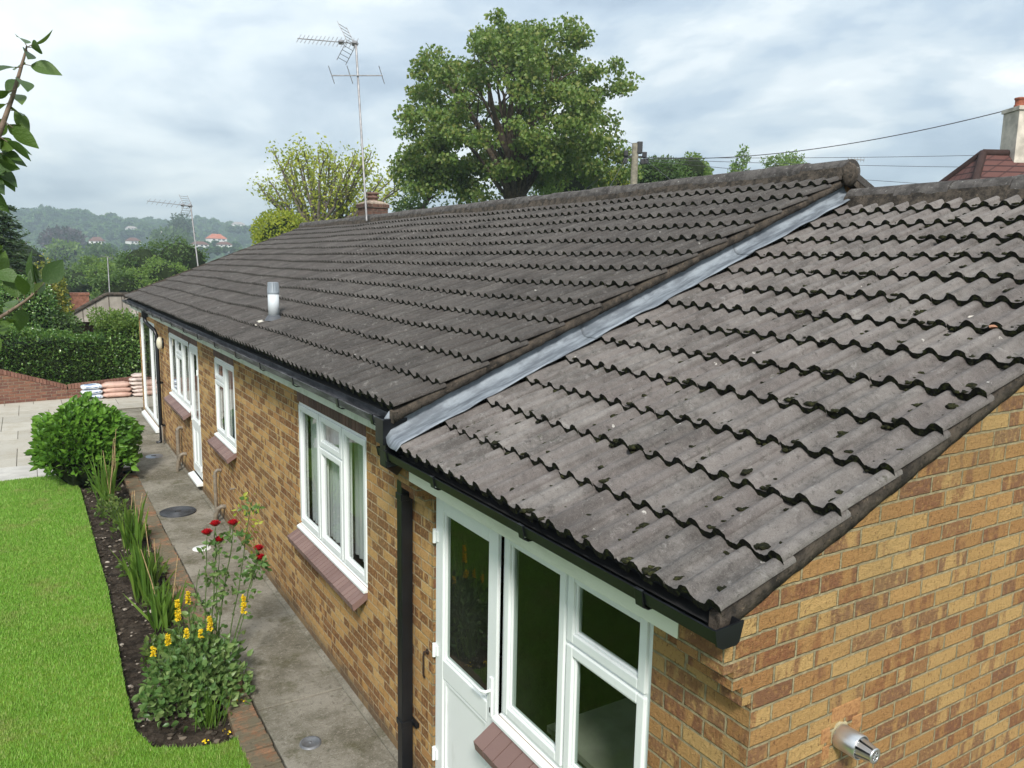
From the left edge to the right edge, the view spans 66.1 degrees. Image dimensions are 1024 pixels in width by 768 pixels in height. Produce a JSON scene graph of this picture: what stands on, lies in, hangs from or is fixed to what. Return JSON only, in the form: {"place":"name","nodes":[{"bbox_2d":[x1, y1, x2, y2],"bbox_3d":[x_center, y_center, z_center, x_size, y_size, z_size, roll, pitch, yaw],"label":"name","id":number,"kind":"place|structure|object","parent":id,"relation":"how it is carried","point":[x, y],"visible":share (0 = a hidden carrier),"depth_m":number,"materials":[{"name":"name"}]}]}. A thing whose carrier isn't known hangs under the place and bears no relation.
{"place":"outdoors","nodes":[
{"label":"outdoors","id":0,"kind":"place"},
{"bbox_2d":[0,394,142,480],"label":"patio","id":1,"kind":"structure","parent":0,"point":[15,433],"depth_m":16.55,"materials":[{"name":"beige stone"}]},
{"bbox_2d":[91,393,103,399],"bbox_3d":[-10.773,0.321,20.202,0.510,0.145,0.350,-4,10,-31],"label":"compost bag","id":2,"kind":"object","parent":1,"relation":"on","point":[99,396],"visible":0.43,"depth_m":20.15,"materials":[{"name":"white plastic"}]},
{"bbox_2d":[81,388,102,394],"bbox_3d":[-10.775,0.193,20.179,0.510,0.144,0.351,-4,10,-31],"label":"compost bag","id":3,"kind":"object","parent":2,"relation":"on","point":[96,391],"visible":0.73,"depth_m":20.10,"materials":[{"name":"white plastic"}]},
{"bbox_2d":[80,383,101,389],"bbox_3d":[-10.771,0.067,20.160,0.509,0.154,0.350,-4,10,-31],"label":"compost bag","id":4,"kind":"object","parent":3,"relation":"on","point":[90,386],"visible":1,"depth_m":20.04,"materials":[{"name":"white plastic"}]},
{"bbox_2d":[102,391,131,397],"bbox_3d":[-10.283,0.253,20.485,0.686,0.172,0.383,-4,10,-31],"label":"sand bag","id":5,"kind":"object","parent":1,"relation":"on","point":[116,394],"visible":0.83,"depth_m":20.34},
{"bbox_2d":[102,386,131,392],"bbox_3d":[-10.274,0.132,20.473,0.686,0.169,0.385,-4,10,-31],"label":"sand bag","id":6,"kind":"object","parent":5,"relation":"on","point":[120,389],"visible":0.88,"depth_m":20.32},
{"bbox_2d":[101,381,130,387],"bbox_3d":[-10.287,0.015,20.439,0.686,0.173,0.385,-4,10,-31],"label":"sand bag","id":7,"kind":"object","parent":6,"relation":"on","point":[115,384],"visible":0.98,"depth_m":20.31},
{"bbox_2d":[132,392,142,395],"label":"sand bag","id":8,"kind":"object","parent":1,"relation":"on","point":[137,394],"visible":0.41,"depth_m":20.55,"materials":[{"name":"beige fabric"}]},
{"bbox_2d":[131,388,142,392],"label":"sand bag","id":9,"kind":"object","parent":8,"relation":"on","point":[138,390],"visible":0.38,"depth_m":20.55,"materials":[{"name":"beige fabric"}]},
{"bbox_2d":[130,385,141,388],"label":"sand bag","id":10,"kind":"object","parent":9,"relation":"on","point":[136,387],"visible":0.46,"depth_m":20.53,"materials":[{"name":"beige fabric"}]},
{"bbox_2d":[129,381,141,385],"bbox_3d":[-9.728,-0.036,20.719,0.665,0.126,0.411,-4,10,-31],"label":"sand bag","id":11,"kind":"object","parent":10,"relation":"on","point":[135,383],"visible":0.43,"depth_m":20.49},
{"bbox_2d":[129,377,141,381],"bbox_3d":[-9.722,-0.133,20.703,0.665,0.120,0.429,-4,10,-31],"label":"sand bag","id":12,"kind":"object","parent":11,"relation":"on","point":[135,379],"visible":0.5,"depth_m":20.49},
{"bbox_2d":[131,373,141,377],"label":"sand bag","id":13,"kind":"object","parent":12,"relation":"on","point":[137,375],"visible":0.45,"depth_m":20.53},
{"bbox_2d":[30,223,209,473],"bbox_3d":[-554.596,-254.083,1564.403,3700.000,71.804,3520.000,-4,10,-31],"label":"ground","id":14,"kind":"structure","parent":0,"point":[145,240],"depth_m":742.94,"materials":[{"name":"green plant"}]},
{"bbox_2d":[0,205,63,341],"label":"conifer","id":15,"kind":"object","parent":14,"relation":"on","point":[7,238],"visible":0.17,"depth_m":27.21,"materials":[{"name":"green plant"}]},
{"bbox_2d":[0,273,64,341],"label":"laurel shrub","id":16,"kind":"object","parent":14,"relation":"on","point":[36,308],"visible":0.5,"depth_m":24.21,"materials":[{"name":"green plant"}]},
{"bbox_2d":[0,223,69,276],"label":"round tree","id":17,"kind":"object","parent":14,"relation":"on","point":[34,251],"visible":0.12,"depth_m":84.35,"materials":[{"name":"green plant"}]},
{"bbox_2d":[0,323,105,387],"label":"hedge","id":18,"kind":"object","parent":14,"relation":"on","point":[71,358],"visible":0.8,"depth_m":20.30,"materials":[{"name":"green plant"}]},
{"bbox_2d":[34,253,75,337],"bbox_3d":[-14.918,-2.130,25.614,1.224,4.177,1.402,0,9,-9],"label":"variegated shrub","id":19,"kind":"object","parent":14,"relation":"on","point":[59,290],"visible":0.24,"depth_m":25.51,"materials":[{"name":"green plant"}]},
{"bbox_2d":[32,311,84,340],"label":"shrub","id":20,"kind":"object","parent":14,"relation":"on","point":[62,322],"visible":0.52,"depth_m":24.87,"materials":[{"name":"green plant"}]},
{"bbox_2d":[41,237,82,268],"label":"distant tree","id":21,"kind":"object","parent":14,"relation":"on","point":[63,249],"visible":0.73,"depth_m":282.47,"materials":[{"name":"green plant"}]},
{"bbox_2d":[36,224,87,248],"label":"copper beech","id":22,"kind":"object","parent":14,"relation":"on","point":[67,233],"visible":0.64,"depth_m":442.54,"materials":[{"name":"purple plant"}]},
{"bbox_2d":[40,260,89,309],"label":"round tree","id":23,"kind":"object","parent":14,"relation":"on","point":[72,269],"visible":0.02,"depth_m":82.12,"materials":[{"name":"green plant"}]},
{"bbox_2d":[0,369,132,403],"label":"garden wall","id":24,"kind":"structure","parent":14,"relation":"on","point":[17,387],"depth_m":19.63,"materials":[{"name":"red brick"}]},
{"bbox_2d":[54,263,99,299],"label":"round tree","id":25,"kind":"object","parent":14,"relation":"on","point":[76,282],"visible":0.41,"depth_m":73.36,"materials":[{"name":"green plant"}]},
{"bbox_2d":[72,254,106,271],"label":"round tree","id":26,"kind":"object","parent":14,"relation":"on","point":[87,259],"visible":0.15,"depth_m":93.75,"materials":[{"name":"green plant"}]},
{"bbox_2d":[88,237,105,243],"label":"distant house","id":27,"kind":"structure","parent":14,"relation":"on","point":[95,239],"depth_m":472.19,"materials":[{"name":"white tile"}]},
{"bbox_2d":[80,241,120,261],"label":"distant tree","id":28,"kind":"object","parent":14,"relation":"on","point":[98,250],"visible":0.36,"depth_m":262.81,"materials":[{"name":"green plant"}]},
{"bbox_2d":[81,252,123,300],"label":"round tree","id":29,"kind":"object","parent":14,"relation":"on","point":[102,270],"visible":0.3,"depth_m":68.79,"materials":[{"name":"green plant"}]},
{"bbox_2d":[69,292,137,374],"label":"neighbour house","id":30,"kind":"structure","parent":14,"relation":"on","point":[83,303],"depth_m":30.14,"materials":[{"name":"beige paint"}]},
{"bbox_2d":[101,255,112,291],"bbox_3d":[-16.949,-4.457,33.027,0.454,1.909,0.454,-4,10,-31],"label":"tv aerial","id":31,"kind":"object","parent":30,"relation":"on","point":[108,271],"visible":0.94,"depth_m":32.98,"materials":[{"name":"metal"}]},
{"bbox_2d":[87,268,137,298],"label":"round tree","id":32,"kind":"object","parent":14,"relation":"on","point":[121,280],"visible":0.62,"depth_m":47.35,"materials":[{"name":"green plant"}]},
{"bbox_2d":[85,306,141,379],"bbox_3d":[-10.435,-0.892,21.502,2.201,2.550,1.385,-4,10,-31],"label":"shrub","id":33,"kind":"object","parent":14,"relation":"on","point":[120,355],"visible":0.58,"depth_m":21.00,"materials":[{"name":"green plant"}]},
{"bbox_2d":[3,205,256,338],"bbox_3d":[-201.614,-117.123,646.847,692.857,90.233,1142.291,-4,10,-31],"label":"distant wood mass","id":34,"kind":"object","parent":14,"relation":"on","point":[110,238],"visible":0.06,"depth_m":777.79,"materials":[{"name":"green plant"}]},
{"bbox_2d":[125,237,140,244],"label":"distant house","id":35,"kind":"structure","parent":14,"relation":"on","point":[130,240],"depth_m":500.28,"materials":[{"name":"white tile"}]},
{"bbox_2d":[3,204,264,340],"bbox_3d":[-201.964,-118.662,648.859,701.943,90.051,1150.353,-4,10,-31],"label":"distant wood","id":36,"kind":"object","parent":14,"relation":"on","point":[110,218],"visible":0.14,"depth_m":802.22,"materials":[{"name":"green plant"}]},
{"bbox_2d":[118,265,150,288],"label":"round tree","id":37,"kind":"object","parent":14,"relation":"on","point":[136,278],"visible":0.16,"depth_m":55.30,"materials":[{"name":"green plant"}]},
{"bbox_2d":[113,237,171,271],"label":"round tree","id":38,"kind":"object","parent":14,"relation":"on","point":[134,258],"visible":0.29,"depth_m":59.06,"materials":[{"name":"green plant"}]},
{"bbox_2d":[81,472,233,747],"bbox_3d":[-4.795,2.159,9.599,0.900,0.060,9.200,-4,10,-31],"label":"flower bed","id":39,"kind":"object","parent":14,"relation":"on","point":[131,650],"visible":0.23,"depth_m":7.72,"materials":[{"name":"soil"}]},
{"bbox_2d":[24,391,144,487],"bbox_3d":[-6.897,0.955,12.770,1.790,1.678,1.691,-4,10,-31],"label":"hydrangea bush","id":40,"kind":"object","parent":39,"relation":"on","point":[67,435],"visible":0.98,"depth_m":12.39,"materials":[{"name":"green plant"}]},
{"bbox_2d":[85,473,121,492],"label":"leafy plant","id":41,"kind":"object","parent":39,"relation":"on","point":[89,491],"visible":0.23,"depth_m":12.22,"materials":[{"name":"green plant"}]},
{"bbox_2d":[82,433,126,502],"bbox_3d":[-6.070,1.242,11.715,0.762,1.120,0.700,1,9,2],"label":"iris","id":42,"kind":"object","parent":39,"relation":"on","point":[107,484],"visible":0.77,"depth_m":11.59,"materials":[{"name":"green plant"}]},
{"bbox_2d":[90,490,119,517],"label":"leafy plant","id":43,"kind":"object","parent":39,"relation":"on","point":[102,505],"visible":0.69,"depth_m":11.18,"materials":[{"name":"green plant"}]},
{"bbox_2d":[99,496,133,525],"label":"leafy plant","id":44,"kind":"object","parent":39,"relation":"on","point":[114,508],"visible":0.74,"depth_m":10.88,"materials":[{"name":"green plant"}]},
{"bbox_2d":[110,513,133,538],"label":"leafy plant","id":45,"kind":"object","parent":39,"relation":"on","point":[114,522],"visible":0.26,"depth_m":10.37,"materials":[{"name":"green plant"}]},
{"bbox_2d":[114,554,142,576],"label":"leafy plant","id":46,"kind":"object","parent":39,"relation":"on","point":[122,574],"visible":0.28,"depth_m":9.13,"materials":[{"name":"green plant"}]},
{"bbox_2d":[112,490,148,555],"bbox_3d":[-4.771,1.724,9.874,0.447,0.771,0.530,-4,10,-31],"label":"iris","id":47,"kind":"object","parent":39,"relation":"on","point":[134,530],"visible":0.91,"depth_m":9.81,"materials":[{"name":"green plant"}]},
{"bbox_2d":[112,519,175,605],"bbox_3d":[-3.961,1.891,8.434,0.566,0.902,0.538,9,12,41],"label":"iris","id":48,"kind":"object","parent":39,"relation":"on","point":[138,575],"visible":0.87,"depth_m":8.40,"materials":[{"name":"green plant"}]},
{"bbox_2d":[144,524,151,537],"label":"leafy plant","id":49,"kind":"object","parent":39,"relation":"on","point":[148,532],"visible":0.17,"depth_m":10.34,"materials":[{"name":"green plant"}]},
{"bbox_2d":[125,549,185,633],"bbox_3d":[-3.547,2.054,7.853,0.583,0.770,0.421,-6,11,-38],"label":"iris","id":50,"kind":"object","parent":39,"relation":"on","point":[163,608],"visible":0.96,"depth_m":7.83,"materials":[{"name":"green plant"}]},
{"bbox_2d":[80,477,232,747],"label":"soil clods","id":51,"kind":"object","parent":39,"relation":"on","point":[208,732],"visible":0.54,"depth_m":7.75,"materials":[{"name":"brown soil"}]},
{"bbox_2d":[139,632,174,665],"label":"leafy plant","id":52,"kind":"object","parent":39,"relation":"on","point":[154,638],"visible":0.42,"depth_m":7.14,"materials":[{"name":"green plant"}]},
{"bbox_2d":[147,551,168,575],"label":"leafy plant","id":53,"kind":"object","parent":39,"relation":"on","point":[166,568],"visible":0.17,"depth_m":9.12,"materials":[{"name":"green plant"}]},
{"bbox_2d":[141,582,183,606],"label":"leafy plant","id":54,"kind":"object","parent":39,"relation":"on","point":[156,590],"visible":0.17,"depth_m":8.21,"materials":[{"name":"green plant"}]},
{"bbox_2d":[164,605,207,649],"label":"leafy plant","id":55,"kind":"object","parent":39,"relation":"on","point":[168,631],"visible":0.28,"depth_m":7.45,"materials":[{"name":"green plant"}]},
{"bbox_2d":[131,591,255,731],"bbox_3d":[-2.616,2.205,6.460,0.938,0.967,0.927,5,10,26],"label":"yellow loosestrife","id":56,"kind":"object","parent":39,"relation":"on","point":[177,666],"visible":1,"depth_m":6.36,"materials":[{"name":"green plant"}]},
{"bbox_2d":[190,685,232,731],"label":"grassy plant","id":57,"kind":"object","parent":39,"relation":"on","point":[211,717],"visible":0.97,"depth_m":6.19,"materials":[{"name":"green plant"}]},
{"bbox_2d":[182,492,271,686],"bbox_3d":[-2.471,1.784,6.835,0.748,1.667,0.514,-4,10,-31],"label":"rose bush","id":58,"kind":"object","parent":39,"relation":"on","point":[258,557],"visible":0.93,"depth_m":6.75,"materials":[{"name":"green plant"}]},
{"bbox_2d":[137,255,189,285],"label":"round tree","id":59,"kind":"object","parent":14,"relation":"on","point":[158,271],"visible":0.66,"depth_m":49.20,"materials":[{"name":"green plant"}]},
{"bbox_2d":[149,225,193,250],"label":"distant tree","id":60,"kind":"object","parent":14,"relation":"on","point":[166,232],"visible":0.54,"depth_m":435.48,"materials":[{"name":"green plant"}]},
{"bbox_2d":[152,235,209,269],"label":"round tree","id":61,"kind":"object","parent":14,"relation":"on","point":[184,254],"visible":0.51,"depth_m":60.80,"materials":[{"name":"green plant"}]},
{"bbox_2d":[167,213,195,240],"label":"distant tree","id":62,"kind":"object","parent":14,"relation":"on","point":[180,222],"visible":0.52,"depth_m":512.23,"materials":[{"name":"green plant"}]},
{"bbox_2d":[190,241,209,247],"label":"distant house","id":63,"kind":"structure","parent":14,"relation":"on","point":[202,244],"depth_m":437.90,"materials":[{"name":"white tile"}]},
{"bbox_2d":[122,473,284,767],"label":"brick edging","id":64,"kind":"object","parent":14,"relation":"on","point":[248,729],"visible":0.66,"depth_m":7.66,"materials":[{"name":"brown brick"}]},
{"bbox_2d":[206,234,226,242],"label":"distant house","id":65,"kind":"structure","parent":14,"relation":"on","point":[217,237],"depth_m":563.14,"materials":[{"name":"orange tile"}]},
{"bbox_2d":[216,242,231,247],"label":"distant house","id":66,"kind":"structure","parent":14,"relation":"on","point":[224,244],"depth_m":444.17,"materials":[{"name":"white tile"}]},
{"bbox_2d":[231,222,244,225],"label":"distant house","id":67,"kind":"structure","parent":14,"relation":"on","point":[238,223],"depth_m":817.18,"materials":[{"name":"white paint"}]},
{"bbox_2d":[249,208,307,245],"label":"golden shrub","id":68,"kind":"object","parent":14,"relation":"on","point":[279,224],"visible":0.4,"depth_m":39.19,"materials":[{"name":"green plant"}]},
{"bbox_2d":[246,132,408,222],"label":"pollarded tree","id":69,"kind":"object","parent":14,"relation":"on","point":[340,204],"visible":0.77,"depth_m":44.41,"materials":[{"name":"green plant"}]},
{"bbox_2d":[388,176,453,211],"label":"round tree","id":70,"kind":"object","parent":14,"relation":"on","point":[401,205],"visible":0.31,"depth_m":46.28,"materials":[{"name":"green plant"}]},
{"bbox_2d":[386,7,644,203],"bbox_3d":[-0.121,-9.510,38.642,12.100,16.412,11.706,-4,10,-31],"label":"maple tree","id":71,"kind":"object","parent":14,"relation":"on","point":[518,54],"visible":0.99,"depth_m":36.09,"materials":[{"name":"green plant"}]},
{"bbox_2d":[526,159,617,195],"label":"round tree","id":72,"kind":"object","parent":14,"relation":"on","point":[574,185],"visible":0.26,"depth_m":46.22,"materials":[{"name":"green plant"}]},
{"bbox_2d":[122,159,1023,767],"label":"bungalow","id":73,"kind":"object","parent":14,"relation":"on","point":[718,471],"visible":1,"depth_m":4.70,"materials":[{"name":"brick"}]},
{"bbox_2d":[140,317,158,432],"bbox_3d":[-7.895,-0.265,17.138,0.156,2.258,2.360,-4,10,-31],"label":"patio door","id":74,"kind":"structure","parent":73,"relation":"in","point":[147,335],"depth_m":17.24,"materials":[{"name":"white plastic"}]},
{"bbox_2d":[156,337,163,349],"bbox_3d":[-6.708,-0.776,14.986,0.124,0.250,0.210,-4,10,-31],"label":"wall lamp","id":75,"kind":"object","parent":73,"relation":"attached to","point":[160,343],"visible":1,"depth_m":14.93,"materials":[{"name":"beige glass"}]},
{"bbox_2d":[147,195,198,265],"bbox_3d":[-10.353,-4.228,24.413,2.303,3.192,0.398,5,10,26],"label":"tv aerial","id":76,"kind":"object","parent":73,"relation":"attached to","point":[190,206],"visible":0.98,"depth_m":23.99,"materials":[{"name":"metal"}]},
{"bbox_2d":[164,332,190,419],"bbox_3d":[-5.772,-0.184,13.591,0.220,1.274,2.086,-4,10,-31],"label":"window","id":77,"kind":"structure","parent":73,"relation":"in","point":[178,347],"depth_m":13.59,"materials":[{"name":"white plastic"}]},
{"bbox_2d":[188,343,202,486],"bbox_3d":[-5.008,0.462,12.448,0.180,2.178,0.810,-4,10,-31],"label":"door","id":78,"kind":"structure","parent":73,"relation":"in","point":[193,353],"depth_m":12.52,"materials":[{"name":"white plastic"}]},
{"bbox_2d":[207,357,236,463],"bbox_3d":[-3.820,0.310,10.486,0.275,1.243,1.246,-4,10,-31],"label":"window","id":79,"kind":"structure","parent":73,"relation":"in","point":[224,372],"depth_m":10.50,"materials":[{"name":"white plastic"}]},
{"bbox_2d":[255,282,280,325],"bbox_3d":[-2.775,-0.912,8.991,0.307,0.504,0.262,-1,9,-12],"label":"roof vent","id":80,"kind":"object","parent":73,"relation":"on","point":[273,298],"visible":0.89,"depth_m":8.93,"materials":[{"name":"white metal"}]},
{"bbox_2d":[287,402,367,610],"bbox_3d":[-1.587,0.968,6.900,0.294,1.383,1.816,-4,10,-31],"label":"window","id":81,"kind":"structure","parent":73,"relation":"in","point":[331,441],"depth_m":6.89,"materials":[{"name":"white plastic"}]},
{"bbox_2d":[297,21,384,220],"bbox_3d":[-3.489,-5.237,15.878,1.829,3.862,0.598,5,10,26],"label":"tv aerial","id":82,"kind":"object","parent":73,"relation":"attached to","point":[354,43],"visible":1,"depth_m":15.57,"materials":[{"name":"metal"}]},
{"bbox_2d":[422,649,428,677],"bbox_3d":[-0.583,1.881,5.285,0.042,0.209,0.039,-4,10,-31],"label":"door hook","id":83,"kind":"object","parent":73,"relation":"attached to","point":[426,652],"depth_m":5.27,"materials":[{"name":"metal"}]},
{"bbox_2d":[432,497,500,767],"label":"door","id":84,"kind":"structure","parent":73,"relation":"in","point":[464,709],"depth_m":4.95,"materials":[{"name":"white plastic"}]},
{"bbox_2d":[473,537,653,767],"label":"window","id":85,"kind":"structure","parent":73,"relation":"in","point":[499,744],"depth_m":3.90,"materials":[{"name":"white plastic"}]},
{"bbox_2d":[831,721,879,763],"bbox_3d":[1.352,1.417,3.112,0.152,0.146,0.193,-4,10,-31],"label":"flue terminal","id":86,"kind":"object","parent":73,"relation":"attached to","point":[851,742],"visible":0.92,"depth_m":3.08,"materials":[{"name":"metal"}]},
{"bbox_2d":[598,168,629,186],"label":"round tree","id":87,"kind":"object","parent":14,"relation":"on","point":[618,182],"visible":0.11,"depth_m":43.34,"materials":[{"name":"green plant"}]},
{"bbox_2d":[623,141,648,183],"bbox_3d":[4.652,-4.629,30.666,0.960,9.313,0.340,1,9,0],"label":"telegraph pole","id":88,"kind":"object","parent":14,"relation":"on","point":[637,148],"visible":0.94,"depth_m":29.98,"materials":[{"name":"wood"}]},
{"bbox_2d":[654,161,907,182],"bbox_3d":[15.704,-8.650,33.049,22.113,0.336,0.018,-1,9,-15],"label":"overhead wire","id":89,"kind":"object","parent":88,"relation":"attached to","point":[742,169],"visible":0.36,"depth_m":30.95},
{"bbox_2d":[652,159,940,166],"bbox_3d":[15.777,-8.978,32.042,21.913,0.557,0.018,-1,9,-11],"label":"overhead wire","id":90,"kind":"object","parent":88,"relation":"attached to","point":[792,163],"visible":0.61,"depth_m":31.10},
{"bbox_2d":[649,155,973,157],"bbox_3d":[14.216,-8.770,30.038,18.422,0.592,0.018,1,9,0],"label":"overhead wire","id":91,"kind":"object","parent":88,"relation":"attached to","point":[846,157],"visible":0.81,"depth_m":30.05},
{"bbox_2d":[644,111,1001,158],"bbox_3d":[9.245,-7.856,25.563,0.025,0.616,12.500,-7,12,-42],"label":"overhead wire","id":92,"kind":"object","parent":88,"relation":"attached to","point":[830,146],"visible":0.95,"depth_m":24.69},
{"bbox_2d":[627,154,697,184],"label":"round tree","id":93,"kind":"object","parent":14,"relation":"on","point":[670,170],"visible":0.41,"depth_m":40.84,"materials":[{"name":"green plant"}]},
{"bbox_2d":[678,151,713,177],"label":"round tree","id":94,"kind":"object","parent":14,"relation":"on","point":[701,169],"visible":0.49,"depth_m":41.40,"materials":[{"name":"green plant"}]},
{"bbox_2d":[727,144,750,172],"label":"feathery tree","id":95,"kind":"object","parent":14,"relation":"on","point":[734,166],"visible":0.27,"depth_m":41.53,"materials":[{"name":"green plant"}]},
{"bbox_2d":[760,149,806,167],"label":"feathery tree","id":96,"kind":"object","parent":14,"relation":"on","point":[792,158],"visible":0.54,"depth_m":43.41,"materials":[{"name":"green plant"}]},
{"bbox_2d":[939,97,1023,181],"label":"hipped house","id":97,"kind":"structure","parent":14,"relation":"on","point":[1006,159],"depth_m":20.77,"materials":[{"name":"red tile"}]},
{"bbox_2d":[0,475,252,767],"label":"lawn","id":98,"kind":"structure","parent":0,"point":[97,727],"depth_m":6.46,"materials":[{"name":"green plant"}]},
{"bbox_2d":[0,31,63,350],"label":"apple tree","id":99,"kind":"object","parent":98,"relation":"on","point":[14,285],"visible":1,"depth_m":1.90,"materials":[{"name":"green plant"}]},
{"bbox_2d":[120,408,397,767],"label":"path","id":100,"kind":"structure","parent":0,"point":[298,694],"depth_m":7.28,"materials":[{"name":"concrete"}]},
{"bbox_2d":[1,397,282,763],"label":"joint sand","id":101,"kind":"structure","parent":100,"relation":"on","point":[130,467],"depth_m":16.41,"materials":[{"name":"beige sand"}]},
{"bbox_2d":[146,454,162,457],"bbox_3d":[-6.581,1.322,14.471,0.300,0.024,0.298,-4,10,-31],"label":"drain cover","id":102,"kind":"object","parent":100,"relation":"on","point":[154,455],"visible":1,"depth_m":14.45,"materials":[{"name":"metal"}]},
{"bbox_2d":[159,506,195,517],"bbox_3d":[-4.802,1.839,11.311,0.492,0.034,0.492,-4,10,-31],"label":"manhole cover","id":103,"kind":"object","parent":100,"relation":"on","point":[176,511],"visible":1,"depth_m":11.28,"materials":[{"name":"grey metal"}]},
{"bbox_2d":[192,545,210,551],"bbox_3d":[-3.906,2.073,9.909,0.230,0.030,0.230,-4,10,-31],"label":"drain cover","id":104,"kind":"object","parent":100,"relation":"on","point":[200,546],"visible":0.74,"depth_m":9.90,"materials":[{"name":"white plastic"}]},
{"bbox_2d":[299,736,320,749],"bbox_3d":[-1.525,2.721,5.955,0.168,0.028,0.168,-4,10,-31],"label":"drain cover","id":105,"kind":"object","parent":100,"relation":"on","point":[310,742],"visible":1,"depth_m":5.94,"materials":[{"name":"grey metal"}]},
{"bbox_2d":[0,0,1023,225],"label":"sky","id":106,"kind":"structure","parent":0,"point":[164,100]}
]}

